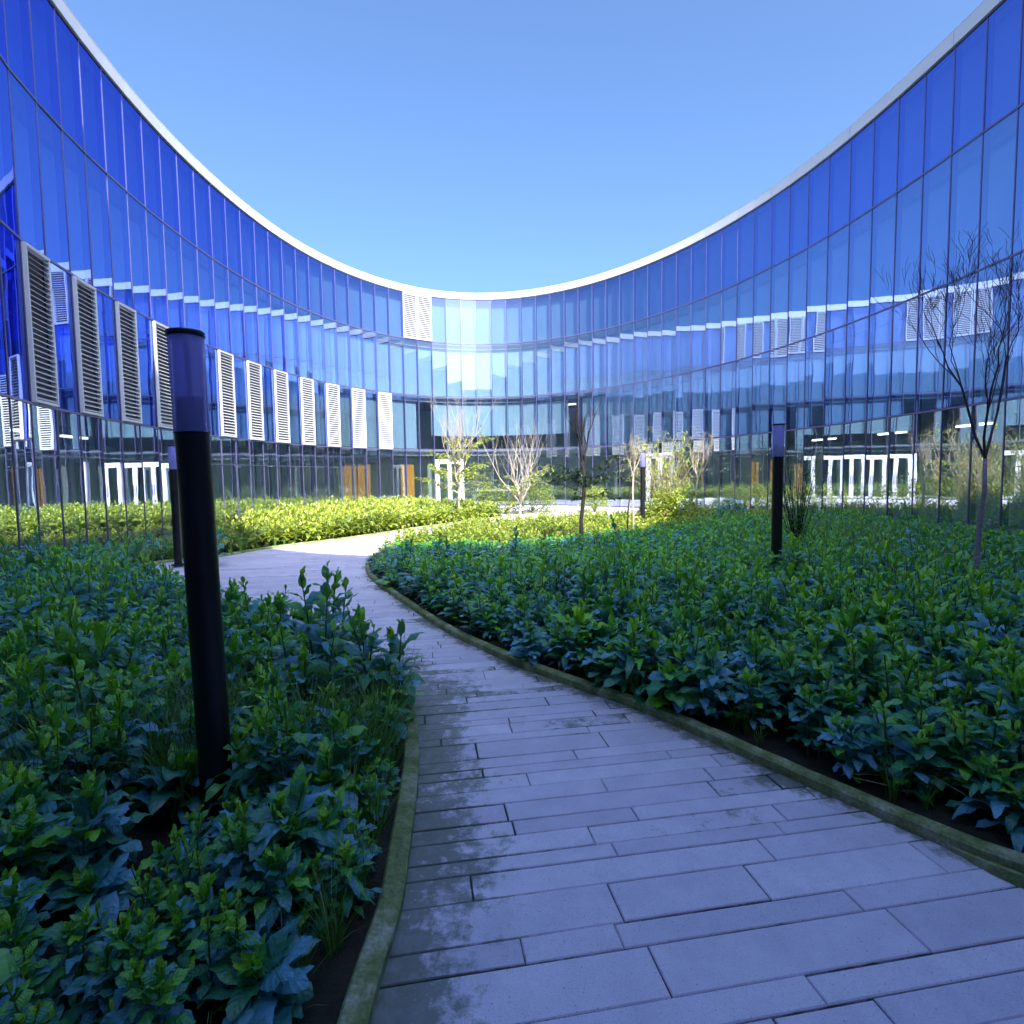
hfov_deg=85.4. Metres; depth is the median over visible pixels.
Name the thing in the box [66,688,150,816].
leafy plant
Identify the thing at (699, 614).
leafy plant
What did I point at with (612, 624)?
leafy plant
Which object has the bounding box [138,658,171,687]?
leafy plant
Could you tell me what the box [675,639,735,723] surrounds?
leafy plant
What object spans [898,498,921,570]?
tall leafy plant
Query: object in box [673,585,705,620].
leafy plant
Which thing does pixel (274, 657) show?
leafy plant
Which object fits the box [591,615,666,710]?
leafy plant
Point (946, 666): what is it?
leafy plant
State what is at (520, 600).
leafy plant
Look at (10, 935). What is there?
leafy plant
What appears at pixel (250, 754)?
leafy plant
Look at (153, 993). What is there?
leafy plant
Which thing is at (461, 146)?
sky
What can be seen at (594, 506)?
round bush
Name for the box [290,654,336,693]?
leafy plant
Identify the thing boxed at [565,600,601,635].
leafy plant
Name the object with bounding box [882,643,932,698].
leafy plant
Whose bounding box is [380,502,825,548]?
sunlit ground cover
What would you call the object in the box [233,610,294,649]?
leafy plant
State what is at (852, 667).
leafy plant
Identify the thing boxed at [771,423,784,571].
bollard lamp
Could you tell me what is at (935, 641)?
leafy plant
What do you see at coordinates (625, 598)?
leafy plant
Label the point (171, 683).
leafy plant
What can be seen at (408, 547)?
tall leafy plant
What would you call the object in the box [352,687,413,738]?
leafy plant
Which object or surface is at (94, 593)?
leafy ground cover
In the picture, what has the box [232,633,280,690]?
leafy plant
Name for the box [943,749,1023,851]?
leafy plant
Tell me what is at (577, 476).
sapling
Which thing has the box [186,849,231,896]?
leafy plant
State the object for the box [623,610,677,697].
leafy plant
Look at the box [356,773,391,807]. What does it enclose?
leafy plant
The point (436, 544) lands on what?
tall leafy plant
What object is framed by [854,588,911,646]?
tall leafy plant
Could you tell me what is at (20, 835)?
leafy plant
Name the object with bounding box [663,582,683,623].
leafy plant
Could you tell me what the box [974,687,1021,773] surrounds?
leafy plant
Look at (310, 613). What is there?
leafy plant
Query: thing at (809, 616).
leafy plant
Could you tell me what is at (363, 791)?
leafy plant
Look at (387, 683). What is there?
leafy plant
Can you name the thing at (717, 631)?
leafy plant
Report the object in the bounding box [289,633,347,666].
leafy plant
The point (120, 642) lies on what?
leafy plant
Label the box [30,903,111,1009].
leafy plant
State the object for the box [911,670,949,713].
leafy plant
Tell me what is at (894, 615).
leafy plant
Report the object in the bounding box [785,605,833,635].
leafy plant
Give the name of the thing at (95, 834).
leafy plant
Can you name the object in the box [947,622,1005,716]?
leafy plant
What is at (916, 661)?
leafy plant
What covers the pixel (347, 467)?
interior door
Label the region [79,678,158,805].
leafy plant
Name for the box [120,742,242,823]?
leafy plant
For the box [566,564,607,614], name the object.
leafy plant
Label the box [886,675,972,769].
leafy plant
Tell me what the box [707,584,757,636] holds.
leafy plant
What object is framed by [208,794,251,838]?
leafy plant
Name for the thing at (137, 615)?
leafy plant
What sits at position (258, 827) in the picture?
leafy plant
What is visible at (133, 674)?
leafy plant
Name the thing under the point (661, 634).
leafy plant
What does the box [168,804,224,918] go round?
leafy plant
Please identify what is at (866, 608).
leafy plant
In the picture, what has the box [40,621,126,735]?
leafy plant
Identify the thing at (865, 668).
leafy plant
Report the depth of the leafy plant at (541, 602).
5.60 m
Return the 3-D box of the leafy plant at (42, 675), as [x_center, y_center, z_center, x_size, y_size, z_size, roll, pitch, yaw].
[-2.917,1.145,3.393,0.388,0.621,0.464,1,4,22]
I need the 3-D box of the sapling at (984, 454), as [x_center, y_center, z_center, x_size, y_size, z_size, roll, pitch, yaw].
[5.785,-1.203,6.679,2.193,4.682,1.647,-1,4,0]
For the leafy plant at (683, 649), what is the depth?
3.89 m
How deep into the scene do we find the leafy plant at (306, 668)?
3.43 m
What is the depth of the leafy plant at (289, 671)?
3.62 m
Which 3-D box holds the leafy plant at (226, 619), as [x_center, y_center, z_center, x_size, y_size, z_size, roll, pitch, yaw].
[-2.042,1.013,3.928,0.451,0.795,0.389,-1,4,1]
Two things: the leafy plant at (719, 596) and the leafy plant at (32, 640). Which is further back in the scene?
the leafy plant at (719, 596)
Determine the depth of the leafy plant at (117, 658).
3.61 m
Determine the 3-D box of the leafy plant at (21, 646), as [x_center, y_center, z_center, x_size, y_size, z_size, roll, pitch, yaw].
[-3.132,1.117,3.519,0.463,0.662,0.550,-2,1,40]
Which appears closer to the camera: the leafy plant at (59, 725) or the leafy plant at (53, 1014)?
the leafy plant at (53, 1014)
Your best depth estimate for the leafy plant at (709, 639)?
4.34 m
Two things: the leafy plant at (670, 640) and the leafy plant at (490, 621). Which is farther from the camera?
the leafy plant at (490, 621)
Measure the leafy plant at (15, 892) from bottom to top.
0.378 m
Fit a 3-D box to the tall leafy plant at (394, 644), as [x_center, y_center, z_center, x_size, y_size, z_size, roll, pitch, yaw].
[-0.926,0.996,3.538,0.798,0.840,0.459,-4,5,-39]
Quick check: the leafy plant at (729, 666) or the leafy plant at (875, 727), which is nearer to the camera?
the leafy plant at (875, 727)
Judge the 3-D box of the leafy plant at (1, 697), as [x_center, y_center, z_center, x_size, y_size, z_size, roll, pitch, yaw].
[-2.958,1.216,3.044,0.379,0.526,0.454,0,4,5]
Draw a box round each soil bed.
[1,515,499,1023]
[369,522,1023,852]
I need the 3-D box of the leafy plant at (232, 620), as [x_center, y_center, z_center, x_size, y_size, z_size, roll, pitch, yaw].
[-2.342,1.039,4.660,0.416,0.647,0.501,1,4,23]
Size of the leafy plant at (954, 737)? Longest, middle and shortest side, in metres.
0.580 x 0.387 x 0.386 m
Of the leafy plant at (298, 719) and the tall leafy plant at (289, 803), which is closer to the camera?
the tall leafy plant at (289, 803)
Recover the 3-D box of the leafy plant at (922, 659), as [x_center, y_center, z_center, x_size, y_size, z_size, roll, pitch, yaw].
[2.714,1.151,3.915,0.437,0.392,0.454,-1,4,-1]
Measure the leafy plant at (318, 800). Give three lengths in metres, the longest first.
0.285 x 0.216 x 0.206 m
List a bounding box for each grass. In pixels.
[0,507,1023,1023]
[799,705,1014,816]
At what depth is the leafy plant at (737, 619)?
4.53 m
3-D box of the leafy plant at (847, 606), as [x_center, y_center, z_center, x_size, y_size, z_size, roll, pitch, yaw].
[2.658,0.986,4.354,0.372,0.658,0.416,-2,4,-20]
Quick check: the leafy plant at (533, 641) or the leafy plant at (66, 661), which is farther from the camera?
the leafy plant at (533, 641)
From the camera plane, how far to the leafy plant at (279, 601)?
4.97 m
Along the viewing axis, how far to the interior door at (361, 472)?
28.62 m
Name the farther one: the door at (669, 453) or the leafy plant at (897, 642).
the door at (669, 453)
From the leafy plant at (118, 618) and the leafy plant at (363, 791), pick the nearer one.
the leafy plant at (363, 791)
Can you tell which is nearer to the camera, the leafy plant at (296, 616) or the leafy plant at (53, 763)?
the leafy plant at (53, 763)
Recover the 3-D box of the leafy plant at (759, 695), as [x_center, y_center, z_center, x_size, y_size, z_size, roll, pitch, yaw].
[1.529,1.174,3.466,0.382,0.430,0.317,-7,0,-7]
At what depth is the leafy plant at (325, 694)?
3.25 m
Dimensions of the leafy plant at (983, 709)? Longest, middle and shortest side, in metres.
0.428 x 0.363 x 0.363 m
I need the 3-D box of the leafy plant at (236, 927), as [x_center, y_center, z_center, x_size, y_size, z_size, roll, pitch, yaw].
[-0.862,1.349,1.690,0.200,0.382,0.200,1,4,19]
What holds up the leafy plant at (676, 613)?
on the soil bed at (794, 751)
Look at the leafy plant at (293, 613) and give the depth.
4.89 m
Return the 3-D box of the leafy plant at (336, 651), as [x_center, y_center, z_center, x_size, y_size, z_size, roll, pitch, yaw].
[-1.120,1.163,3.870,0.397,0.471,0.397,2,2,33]
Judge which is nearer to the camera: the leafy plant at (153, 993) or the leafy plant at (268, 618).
the leafy plant at (153, 993)
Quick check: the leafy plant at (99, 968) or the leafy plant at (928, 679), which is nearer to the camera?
the leafy plant at (99, 968)
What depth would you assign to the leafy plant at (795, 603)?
4.96 m
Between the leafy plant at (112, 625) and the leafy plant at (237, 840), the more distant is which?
the leafy plant at (112, 625)
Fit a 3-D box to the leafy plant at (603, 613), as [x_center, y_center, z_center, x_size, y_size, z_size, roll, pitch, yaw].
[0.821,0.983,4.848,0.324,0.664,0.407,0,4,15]
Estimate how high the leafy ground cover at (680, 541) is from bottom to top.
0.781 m
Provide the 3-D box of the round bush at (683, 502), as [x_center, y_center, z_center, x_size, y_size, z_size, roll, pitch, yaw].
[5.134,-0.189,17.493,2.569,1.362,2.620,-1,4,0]
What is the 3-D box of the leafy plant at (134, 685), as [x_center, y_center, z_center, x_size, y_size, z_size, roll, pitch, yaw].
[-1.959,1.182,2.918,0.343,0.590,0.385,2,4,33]
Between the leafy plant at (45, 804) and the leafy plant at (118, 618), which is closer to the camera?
the leafy plant at (45, 804)
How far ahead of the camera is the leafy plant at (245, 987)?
1.64 m
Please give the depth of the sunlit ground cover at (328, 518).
16.84 m
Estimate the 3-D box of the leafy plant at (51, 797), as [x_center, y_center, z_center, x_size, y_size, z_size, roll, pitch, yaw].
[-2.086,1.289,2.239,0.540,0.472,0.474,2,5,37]
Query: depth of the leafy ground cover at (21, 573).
8.39 m
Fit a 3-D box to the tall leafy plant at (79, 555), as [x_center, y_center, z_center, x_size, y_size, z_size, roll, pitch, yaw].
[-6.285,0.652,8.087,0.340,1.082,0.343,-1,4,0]
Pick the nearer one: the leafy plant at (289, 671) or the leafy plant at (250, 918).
the leafy plant at (250, 918)
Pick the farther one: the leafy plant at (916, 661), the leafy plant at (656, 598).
the leafy plant at (656, 598)
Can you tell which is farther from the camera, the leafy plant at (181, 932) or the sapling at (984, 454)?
the sapling at (984, 454)
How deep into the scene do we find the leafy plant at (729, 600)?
5.08 m
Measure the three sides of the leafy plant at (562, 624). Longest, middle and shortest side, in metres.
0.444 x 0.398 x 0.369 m
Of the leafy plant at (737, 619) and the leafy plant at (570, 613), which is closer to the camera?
the leafy plant at (737, 619)
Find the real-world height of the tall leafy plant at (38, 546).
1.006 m
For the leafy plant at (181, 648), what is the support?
on the soil bed at (329, 981)
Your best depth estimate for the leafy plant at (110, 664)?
3.81 m
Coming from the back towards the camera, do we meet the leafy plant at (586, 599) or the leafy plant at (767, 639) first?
the leafy plant at (586, 599)
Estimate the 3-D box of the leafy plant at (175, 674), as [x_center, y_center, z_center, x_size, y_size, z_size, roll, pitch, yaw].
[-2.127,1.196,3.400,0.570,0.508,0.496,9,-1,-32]
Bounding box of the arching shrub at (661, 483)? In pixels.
[610,427,710,518]
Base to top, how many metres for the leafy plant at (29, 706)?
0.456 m
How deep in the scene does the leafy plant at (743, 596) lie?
5.03 m
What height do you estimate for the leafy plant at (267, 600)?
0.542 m
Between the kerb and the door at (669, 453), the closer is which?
the kerb
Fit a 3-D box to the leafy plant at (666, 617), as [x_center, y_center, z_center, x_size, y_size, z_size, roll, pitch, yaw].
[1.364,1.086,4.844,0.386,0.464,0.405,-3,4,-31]
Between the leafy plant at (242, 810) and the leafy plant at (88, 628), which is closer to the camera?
the leafy plant at (242, 810)
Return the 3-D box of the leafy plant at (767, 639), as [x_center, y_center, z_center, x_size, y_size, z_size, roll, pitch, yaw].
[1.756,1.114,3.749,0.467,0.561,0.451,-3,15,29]
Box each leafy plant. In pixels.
[0,523,60,576]
[0,627,37,676]
[0,637,60,695]
[0,645,15,722]
[0,653,65,759]
[0,653,70,732]
[0,686,70,757]
[0,692,13,760]
[0,715,64,782]
[0,761,74,864]
[0,764,76,872]
[0,794,69,907]
[0,866,51,950]
[0,900,61,976]
[0,939,61,1020]
[0,982,50,1023]
[11,996,97,1023]
[14,616,63,678]
[25,704,110,812]
[26,636,49,675]
[26,709,107,857]
[29,623,86,680]
[29,653,106,737]
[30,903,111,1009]
[31,769,154,887]
[35,619,120,669]
[39,596,85,677]
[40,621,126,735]
[40,851,135,934]
[44,642,98,693]
[59,941,151,1023]
[63,659,166,718]
[64,625,128,669]
[66,520,91,576]
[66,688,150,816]
[68,661,168,742]
[71,907,172,1023]
[77,621,109,648]
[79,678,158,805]
[83,620,124,639]
[85,898,152,961]
[96,620,158,680]
[99,645,148,674]
[100,955,195,1023]
[109,612,129,635]
[119,606,158,656]
[119,859,172,939]
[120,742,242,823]
[124,678,171,790]
[125,621,166,653]
[125,629,158,665]
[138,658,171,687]
[139,824,211,911]
[141,626,180,660]
[144,665,185,728]
[146,626,182,671]
[148,646,190,695]
[151,622,187,648]
[152,882,215,1002]
[154,692,235,774]
[155,602,187,653]
[155,661,192,740]
[158,868,254,983]
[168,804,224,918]
[172,628,188,650]
[178,639,189,658]
[179,809,220,852]
[180,616,252,686]
[183,889,261,1014]
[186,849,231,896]
[198,916,320,1023]
[202,703,304,801]
[203,815,261,915]
[205,799,263,866]
[208,779,271,827]
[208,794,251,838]
[217,526,228,558]
[221,577,257,639]
[223,598,251,649]
[224,632,257,693]
[227,763,337,902]
[228,677,276,722]
[229,673,276,755]
[230,576,269,646]
[230,685,331,773]
[231,614,268,661]
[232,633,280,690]
[232,841,319,939]
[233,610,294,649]
[235,697,323,808]
[240,661,306,721]
[241,596,273,634]
[241,640,280,684]
[245,603,274,630]
[246,840,275,926]
[247,606,279,642]
[252,625,299,672]
[255,802,274,828]
[263,584,288,613]
[263,591,292,632]
[263,804,301,852]
[266,667,295,707]
[268,662,312,699]
[276,633,308,659]
[276,705,330,775]
[279,681,360,734]
[279,755,357,819]
[280,785,360,886]
[282,642,327,705]
[283,608,302,642]
[284,560,365,696]
[286,614,306,637]
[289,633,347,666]
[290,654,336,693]
[291,850,344,936]
[294,610,320,642]
[295,667,351,704]
[297,614,324,646]
[302,709,372,803]
[303,602,424,712]
[304,697,372,755]
[307,837,384,921]
[314,790,341,823]
[332,649,359,692]
[332,723,386,777]
[336,803,381,885]
[340,627,377,649]
[340,778,394,823]
[342,682,388,713]
[343,605,373,660]
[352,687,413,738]
[353,662,425,704]
[354,686,406,755]
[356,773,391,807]
[358,754,400,791]
[389,535,423,576]
[427,532,459,560]
[460,590,496,636]
[474,601,508,640]
[489,592,517,629]
[497,601,536,646]
[501,594,534,637]
[506,619,551,665]
[507,523,523,557]
[522,580,554,625]
[527,600,572,638]
[538,612,555,650]
[540,614,579,658]
[540,623,589,669]
[545,602,573,626]
[550,603,607,659]
[561,630,602,673]
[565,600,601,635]
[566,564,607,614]
[569,610,628,665]
[572,580,608,640]
[580,642,625,685]
[587,585,624,646]
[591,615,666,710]
[593,555,619,603]
[595,586,642,620]
[600,639,650,683]
[602,574,645,630]
[609,513,627,549]
[614,598,637,631]
[618,593,660,641]
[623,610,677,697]
[626,584,661,638]
[635,586,663,615]
[639,585,670,625]
[639,659,706,712]
[640,632,683,683]
[650,603,724,651]
[650,608,673,627]
[656,623,711,688]
[658,631,665,645]
[661,588,694,617]
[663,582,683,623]
[665,606,718,645]
[669,605,705,661]
[670,576,705,609]
[672,582,722,628]
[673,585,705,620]
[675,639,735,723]
[689,641,741,706]
[691,622,733,669]
[699,621,742,685]
[700,627,730,642]
[702,588,731,626]
[704,591,718,624]
[705,593,744,635]
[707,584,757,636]
[707,609,750,652]
[713,609,745,642]
[723,667,788,733]
[724,625,770,702]
[732,630,784,718]
[733,598,789,642]
[734,640,775,692]
[738,588,775,637]
[740,632,804,707]
[745,586,785,641]
[748,630,799,643]
[762,632,817,722]
[762,644,819,731]
[769,639,778,653]
[783,597,815,628]
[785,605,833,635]
[785,607,813,634]
[786,661,858,758]
[787,652,851,722]
[789,625,845,692]
[790,610,814,644]
[793,619,826,660]
[794,618,823,652]
[801,678,889,759]
[804,580,836,618]
[809,592,883,675]
[811,567,844,614]
[816,616,835,629]
[817,711,888,783]
[824,588,878,633]
[826,603,845,624]
[834,619,902,746]
[834,628,903,711]
[838,596,869,634]
[845,524,859,572]
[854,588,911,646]
[855,689,958,806]
[857,604,924,653]
[862,623,906,665]
[866,653,932,750]
[876,691,945,756]
[879,615,920,652]
[880,632,934,667]
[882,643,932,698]
[884,649,931,672]
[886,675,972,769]
[892,597,998,676]
[896,653,972,706]
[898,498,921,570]
[900,583,938,654]
[900,649,948,689]
[909,597,962,669]
[909,623,966,689]
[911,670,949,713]
[932,688,1023,800]
[935,681,993,756]
[935,704,1001,774]
[936,633,1006,718]
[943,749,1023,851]
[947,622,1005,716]
[958,607,1015,655]
[964,601,1023,657]
[969,641,1023,743]
[971,661,1023,778]
[973,642,1023,730]
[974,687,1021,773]
[981,634,1023,680]
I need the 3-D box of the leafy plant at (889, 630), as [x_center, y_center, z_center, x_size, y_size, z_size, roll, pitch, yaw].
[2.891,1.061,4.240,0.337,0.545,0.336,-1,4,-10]
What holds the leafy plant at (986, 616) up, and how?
on the soil bed at (794, 751)
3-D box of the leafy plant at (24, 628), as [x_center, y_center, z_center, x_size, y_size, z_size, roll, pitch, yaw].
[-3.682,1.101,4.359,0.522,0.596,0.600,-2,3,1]
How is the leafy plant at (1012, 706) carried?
on the soil bed at (794, 751)
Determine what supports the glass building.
on the ground
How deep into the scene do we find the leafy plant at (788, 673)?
3.49 m
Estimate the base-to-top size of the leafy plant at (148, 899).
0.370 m
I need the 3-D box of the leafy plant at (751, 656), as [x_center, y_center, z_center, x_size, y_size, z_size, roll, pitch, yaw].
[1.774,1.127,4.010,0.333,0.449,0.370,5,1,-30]
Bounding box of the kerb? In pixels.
[944,843,1023,888]
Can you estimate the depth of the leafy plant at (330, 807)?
2.19 m
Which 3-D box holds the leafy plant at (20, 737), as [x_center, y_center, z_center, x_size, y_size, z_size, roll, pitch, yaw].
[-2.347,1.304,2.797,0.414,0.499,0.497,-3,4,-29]
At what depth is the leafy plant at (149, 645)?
4.37 m
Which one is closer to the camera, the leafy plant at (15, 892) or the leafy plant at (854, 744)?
the leafy plant at (15, 892)
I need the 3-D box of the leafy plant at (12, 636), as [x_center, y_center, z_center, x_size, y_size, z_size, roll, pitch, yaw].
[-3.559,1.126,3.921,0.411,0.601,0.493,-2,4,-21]
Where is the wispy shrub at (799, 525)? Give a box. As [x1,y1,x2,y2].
[756,425,833,539]
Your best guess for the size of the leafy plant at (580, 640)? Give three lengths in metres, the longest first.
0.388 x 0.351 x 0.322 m
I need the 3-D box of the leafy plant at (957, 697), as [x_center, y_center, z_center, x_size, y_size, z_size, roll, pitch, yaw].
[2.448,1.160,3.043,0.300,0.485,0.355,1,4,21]
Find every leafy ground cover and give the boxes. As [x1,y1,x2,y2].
[0,530,172,599]
[0,540,271,1020]
[362,505,1023,584]
[375,535,1023,743]
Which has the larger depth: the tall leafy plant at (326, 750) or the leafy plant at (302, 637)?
the leafy plant at (302, 637)
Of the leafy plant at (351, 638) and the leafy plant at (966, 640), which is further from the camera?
the leafy plant at (351, 638)
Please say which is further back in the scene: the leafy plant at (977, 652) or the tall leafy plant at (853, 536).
the tall leafy plant at (853, 536)
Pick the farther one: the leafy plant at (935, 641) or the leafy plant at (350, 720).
the leafy plant at (935, 641)
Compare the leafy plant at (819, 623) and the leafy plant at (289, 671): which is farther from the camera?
the leafy plant at (819, 623)
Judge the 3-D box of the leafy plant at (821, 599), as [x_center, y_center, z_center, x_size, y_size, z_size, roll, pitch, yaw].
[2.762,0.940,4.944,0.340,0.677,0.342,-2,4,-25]
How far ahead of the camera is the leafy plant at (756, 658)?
3.61 m
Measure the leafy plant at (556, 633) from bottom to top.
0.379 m
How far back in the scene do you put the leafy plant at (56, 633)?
3.94 m
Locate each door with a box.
[343,464,356,500]
[357,464,370,500]
[401,465,414,498]
[435,459,463,500]
[646,442,674,508]
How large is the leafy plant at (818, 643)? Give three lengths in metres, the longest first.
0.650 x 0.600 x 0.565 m
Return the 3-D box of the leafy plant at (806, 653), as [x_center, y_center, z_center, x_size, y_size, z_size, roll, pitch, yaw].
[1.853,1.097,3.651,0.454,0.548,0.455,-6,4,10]
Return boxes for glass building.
[0,0,1023,571]
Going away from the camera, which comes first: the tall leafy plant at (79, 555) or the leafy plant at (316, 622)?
the leafy plant at (316, 622)
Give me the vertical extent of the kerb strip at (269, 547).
0.074 m
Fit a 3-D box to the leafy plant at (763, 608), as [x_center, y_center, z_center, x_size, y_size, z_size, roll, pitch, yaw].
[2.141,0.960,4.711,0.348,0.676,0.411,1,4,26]
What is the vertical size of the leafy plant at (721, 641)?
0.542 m
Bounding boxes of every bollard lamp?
[165,327,233,835]
[167,445,183,565]
[640,452,644,523]
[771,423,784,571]
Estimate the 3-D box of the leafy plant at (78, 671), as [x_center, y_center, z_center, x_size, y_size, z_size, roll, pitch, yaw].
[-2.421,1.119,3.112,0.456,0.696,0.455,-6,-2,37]
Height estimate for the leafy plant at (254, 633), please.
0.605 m
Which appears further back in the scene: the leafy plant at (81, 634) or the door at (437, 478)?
the door at (437, 478)
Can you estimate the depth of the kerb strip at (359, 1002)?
2.08 m
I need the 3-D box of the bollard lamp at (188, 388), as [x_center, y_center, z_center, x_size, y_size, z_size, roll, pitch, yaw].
[-1.423,0.332,2.556,0.240,2.285,0.240,-2,4,0]
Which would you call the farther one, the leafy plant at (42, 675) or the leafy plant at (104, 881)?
the leafy plant at (42, 675)
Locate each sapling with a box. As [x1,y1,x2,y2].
[413,383,501,512]
[540,382,627,539]
[623,431,649,528]
[690,432,712,513]
[872,221,1023,578]
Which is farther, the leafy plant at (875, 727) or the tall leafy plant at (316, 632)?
the tall leafy plant at (316, 632)
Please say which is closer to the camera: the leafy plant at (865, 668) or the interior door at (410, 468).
the leafy plant at (865, 668)
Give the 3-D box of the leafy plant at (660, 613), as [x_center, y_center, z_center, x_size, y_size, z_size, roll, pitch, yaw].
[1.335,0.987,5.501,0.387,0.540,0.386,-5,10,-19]
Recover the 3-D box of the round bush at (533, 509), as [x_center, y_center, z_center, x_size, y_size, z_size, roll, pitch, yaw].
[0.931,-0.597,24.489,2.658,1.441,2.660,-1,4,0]
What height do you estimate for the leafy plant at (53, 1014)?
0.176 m
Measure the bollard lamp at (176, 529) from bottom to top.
2.285 m
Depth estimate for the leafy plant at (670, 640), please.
4.13 m
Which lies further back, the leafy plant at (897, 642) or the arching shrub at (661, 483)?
the arching shrub at (661, 483)
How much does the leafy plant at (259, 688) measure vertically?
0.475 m
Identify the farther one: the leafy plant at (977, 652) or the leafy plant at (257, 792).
the leafy plant at (977, 652)
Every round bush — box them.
[473,481,513,513]
[503,482,561,514]
[577,483,613,512]
[634,484,710,523]
[713,496,747,519]
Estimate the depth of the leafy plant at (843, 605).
4.72 m
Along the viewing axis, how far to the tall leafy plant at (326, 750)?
2.71 m
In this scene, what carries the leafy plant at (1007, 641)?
on the soil bed at (794, 751)
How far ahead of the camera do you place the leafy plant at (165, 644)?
3.80 m
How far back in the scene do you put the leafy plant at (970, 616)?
4.23 m
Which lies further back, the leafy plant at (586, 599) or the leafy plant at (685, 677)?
the leafy plant at (586, 599)
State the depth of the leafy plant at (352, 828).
2.29 m
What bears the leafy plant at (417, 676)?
on the soil bed at (329, 981)
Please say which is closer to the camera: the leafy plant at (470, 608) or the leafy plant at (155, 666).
the leafy plant at (155, 666)
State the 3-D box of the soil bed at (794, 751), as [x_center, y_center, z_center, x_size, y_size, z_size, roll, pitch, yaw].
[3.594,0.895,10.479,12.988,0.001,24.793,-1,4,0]
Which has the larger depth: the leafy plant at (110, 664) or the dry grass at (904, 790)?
the leafy plant at (110, 664)
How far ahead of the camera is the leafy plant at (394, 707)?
3.25 m
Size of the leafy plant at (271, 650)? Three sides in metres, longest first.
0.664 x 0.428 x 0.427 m
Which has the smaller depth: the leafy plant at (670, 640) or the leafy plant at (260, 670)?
the leafy plant at (260, 670)
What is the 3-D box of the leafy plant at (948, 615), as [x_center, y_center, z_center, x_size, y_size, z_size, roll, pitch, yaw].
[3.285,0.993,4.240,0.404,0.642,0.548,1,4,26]
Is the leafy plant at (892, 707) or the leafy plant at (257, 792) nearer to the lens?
the leafy plant at (257, 792)
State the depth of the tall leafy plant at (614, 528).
10.34 m
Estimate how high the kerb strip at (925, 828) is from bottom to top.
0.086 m
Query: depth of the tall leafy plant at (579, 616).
4.80 m
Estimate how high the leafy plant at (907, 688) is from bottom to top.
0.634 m
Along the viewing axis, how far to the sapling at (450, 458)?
20.34 m
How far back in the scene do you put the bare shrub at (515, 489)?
23.42 m
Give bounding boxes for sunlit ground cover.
[109,494,503,559]
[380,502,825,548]
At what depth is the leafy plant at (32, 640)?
4.14 m
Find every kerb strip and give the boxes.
[139,516,498,564]
[337,704,418,1023]
[365,518,1023,873]
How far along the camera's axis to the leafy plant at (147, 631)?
4.40 m
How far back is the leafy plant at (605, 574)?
5.69 m
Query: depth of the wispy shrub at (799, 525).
10.35 m
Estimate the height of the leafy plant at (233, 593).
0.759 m
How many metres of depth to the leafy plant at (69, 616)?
4.43 m
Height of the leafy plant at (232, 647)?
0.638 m
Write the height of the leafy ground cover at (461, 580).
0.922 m
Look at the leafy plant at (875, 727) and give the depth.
2.79 m
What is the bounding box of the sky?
[64,0,983,292]
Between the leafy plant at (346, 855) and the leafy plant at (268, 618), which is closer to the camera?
the leafy plant at (346, 855)
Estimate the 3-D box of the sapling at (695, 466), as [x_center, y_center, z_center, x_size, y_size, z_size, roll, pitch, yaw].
[6.314,-1.191,18.529,0.824,3.109,0.550,1,4,21]
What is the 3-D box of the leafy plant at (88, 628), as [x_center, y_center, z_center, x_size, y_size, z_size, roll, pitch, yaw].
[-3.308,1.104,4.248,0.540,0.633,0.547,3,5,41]
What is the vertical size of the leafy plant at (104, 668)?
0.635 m
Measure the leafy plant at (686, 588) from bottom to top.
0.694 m
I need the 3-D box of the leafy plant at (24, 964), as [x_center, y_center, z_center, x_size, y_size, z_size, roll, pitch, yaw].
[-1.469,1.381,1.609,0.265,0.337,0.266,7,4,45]
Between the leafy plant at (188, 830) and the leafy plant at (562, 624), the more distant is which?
the leafy plant at (562, 624)
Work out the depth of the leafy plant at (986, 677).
3.25 m
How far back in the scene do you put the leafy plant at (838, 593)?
5.13 m
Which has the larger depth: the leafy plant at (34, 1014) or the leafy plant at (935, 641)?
the leafy plant at (935, 641)
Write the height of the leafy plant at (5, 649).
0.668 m
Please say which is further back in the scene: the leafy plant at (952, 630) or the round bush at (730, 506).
the round bush at (730, 506)
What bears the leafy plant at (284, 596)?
on the soil bed at (329, 981)
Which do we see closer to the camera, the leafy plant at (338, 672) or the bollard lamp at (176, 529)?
the leafy plant at (338, 672)
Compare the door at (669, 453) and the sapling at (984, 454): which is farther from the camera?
the door at (669, 453)
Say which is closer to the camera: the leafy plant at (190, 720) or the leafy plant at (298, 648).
the leafy plant at (190, 720)
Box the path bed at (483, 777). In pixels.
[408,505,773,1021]
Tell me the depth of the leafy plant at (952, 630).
4.05 m
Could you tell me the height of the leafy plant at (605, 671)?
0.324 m
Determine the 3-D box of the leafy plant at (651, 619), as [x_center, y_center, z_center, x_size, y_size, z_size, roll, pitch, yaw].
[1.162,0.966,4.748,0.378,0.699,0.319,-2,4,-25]
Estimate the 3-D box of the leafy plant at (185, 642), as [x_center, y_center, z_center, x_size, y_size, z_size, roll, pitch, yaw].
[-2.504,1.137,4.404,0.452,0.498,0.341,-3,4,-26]
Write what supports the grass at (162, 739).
on the soil bed at (329, 981)
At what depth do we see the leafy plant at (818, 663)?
3.41 m
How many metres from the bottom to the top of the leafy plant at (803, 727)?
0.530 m
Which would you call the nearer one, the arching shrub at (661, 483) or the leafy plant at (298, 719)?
the leafy plant at (298, 719)
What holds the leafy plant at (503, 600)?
on the soil bed at (794, 751)
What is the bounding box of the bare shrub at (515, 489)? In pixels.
[469,413,553,515]
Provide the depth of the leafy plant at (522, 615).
5.14 m

